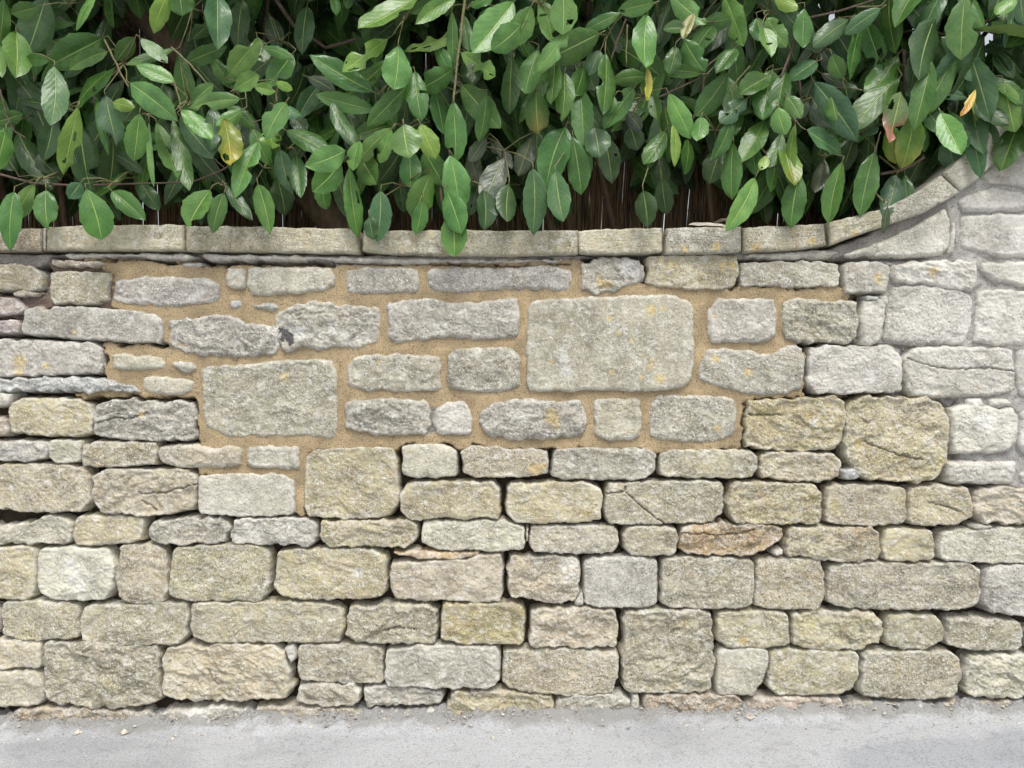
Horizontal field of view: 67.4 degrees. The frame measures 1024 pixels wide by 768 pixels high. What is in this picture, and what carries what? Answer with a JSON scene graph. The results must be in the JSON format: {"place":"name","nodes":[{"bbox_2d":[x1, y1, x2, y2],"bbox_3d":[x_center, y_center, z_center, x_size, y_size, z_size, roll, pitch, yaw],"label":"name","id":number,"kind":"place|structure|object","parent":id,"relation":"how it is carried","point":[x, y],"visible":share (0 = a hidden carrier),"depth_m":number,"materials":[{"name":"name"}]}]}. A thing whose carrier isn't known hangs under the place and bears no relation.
{"place":"outdoors","nodes":[
{"label":"outdoors","id":0,"kind":"place"},
{"bbox_2d":[28,4,992,230],"label":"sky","id":1,"kind":"structure","parent":0,"point":[989,36],"materials":[{"name":"white"}]},
{"bbox_2d":[0,689,1023,767],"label":"pavement","id":2,"kind":"structure","parent":0,"point":[913,739],"depth_m":2.26,"materials":[{"name":"concrete"}]},
{"bbox_2d":[0,122,1023,722],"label":"stone wall","id":3,"kind":"structure","parent":2,"relation":"on","point":[298,472],"depth_m":2.40,"materials":[{"name":"beige stone"}]},
{"bbox_2d":[689,222,715,225],"bbox_3d":[0.595,-0.499,2.397,0.090,0.016,0.029,0,0,0],"label":"dry leaf","id":4,"kind":"object","parent":3,"relation":"on","point":[700,224],"visible":1,"depth_m":2.40,"materials":[{"name":"beige plant"}]},
{"bbox_2d":[703,223,725,226],"bbox_3d":[0.632,-0.502,2.418,0.106,0.016,0.020,0,0,0],"label":"dry leaf","id":5,"kind":"object","parent":3,"relation":"on","point":[722,225],"visible":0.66,"depth_m":2.41,"materials":[{"name":"beige plant"}]},
{"bbox_2d":[713,218,726,222],"bbox_3d":[0.665,-0.517,2.436,0.065,0.012,0.025,0,0,0],"label":"dry leaf","id":6,"kind":"object","parent":3,"relation":"on","point":[721,220],"visible":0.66,"depth_m":2.43,"materials":[{"name":"brown plant"}]},
{"bbox_2d":[4,702,1020,746],"bbox_3d":[-0.004,1.030,2.292,3.500,0.090,0.220,0,0,0],"label":"grit","id":7,"kind":"object","parent":2,"relation":"on","point":[748,716],"visible":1,"depth_m":2.35,"materials":[{"name":"gravel"}]},
{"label":"garden soil","id":8,"kind":"structure","parent":0,"visible":0},
{"bbox_2d":[87,0,349,228],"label":"leaning tree","id":9,"kind":"object","parent":8,"relation":"on","point":[331,216],"visible":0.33,"depth_m":2.75,"materials":[{"name":"plant"}]},
{"bbox_2d":[10,0,928,233],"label":"reed fence","id":10,"kind":"object","parent":8,"relation":"on","point":[588,213],"visible":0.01,"depth_m":3.02,"materials":[{"name":"plant"}]},
{"bbox_2d":[0,0,1023,256],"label":"laurel hedge","id":11,"kind":"object","parent":8,"relation":"in","point":[766,108],"visible":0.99,"depth_m":2.39,"materials":[{"name":"green plant"}]}
]}

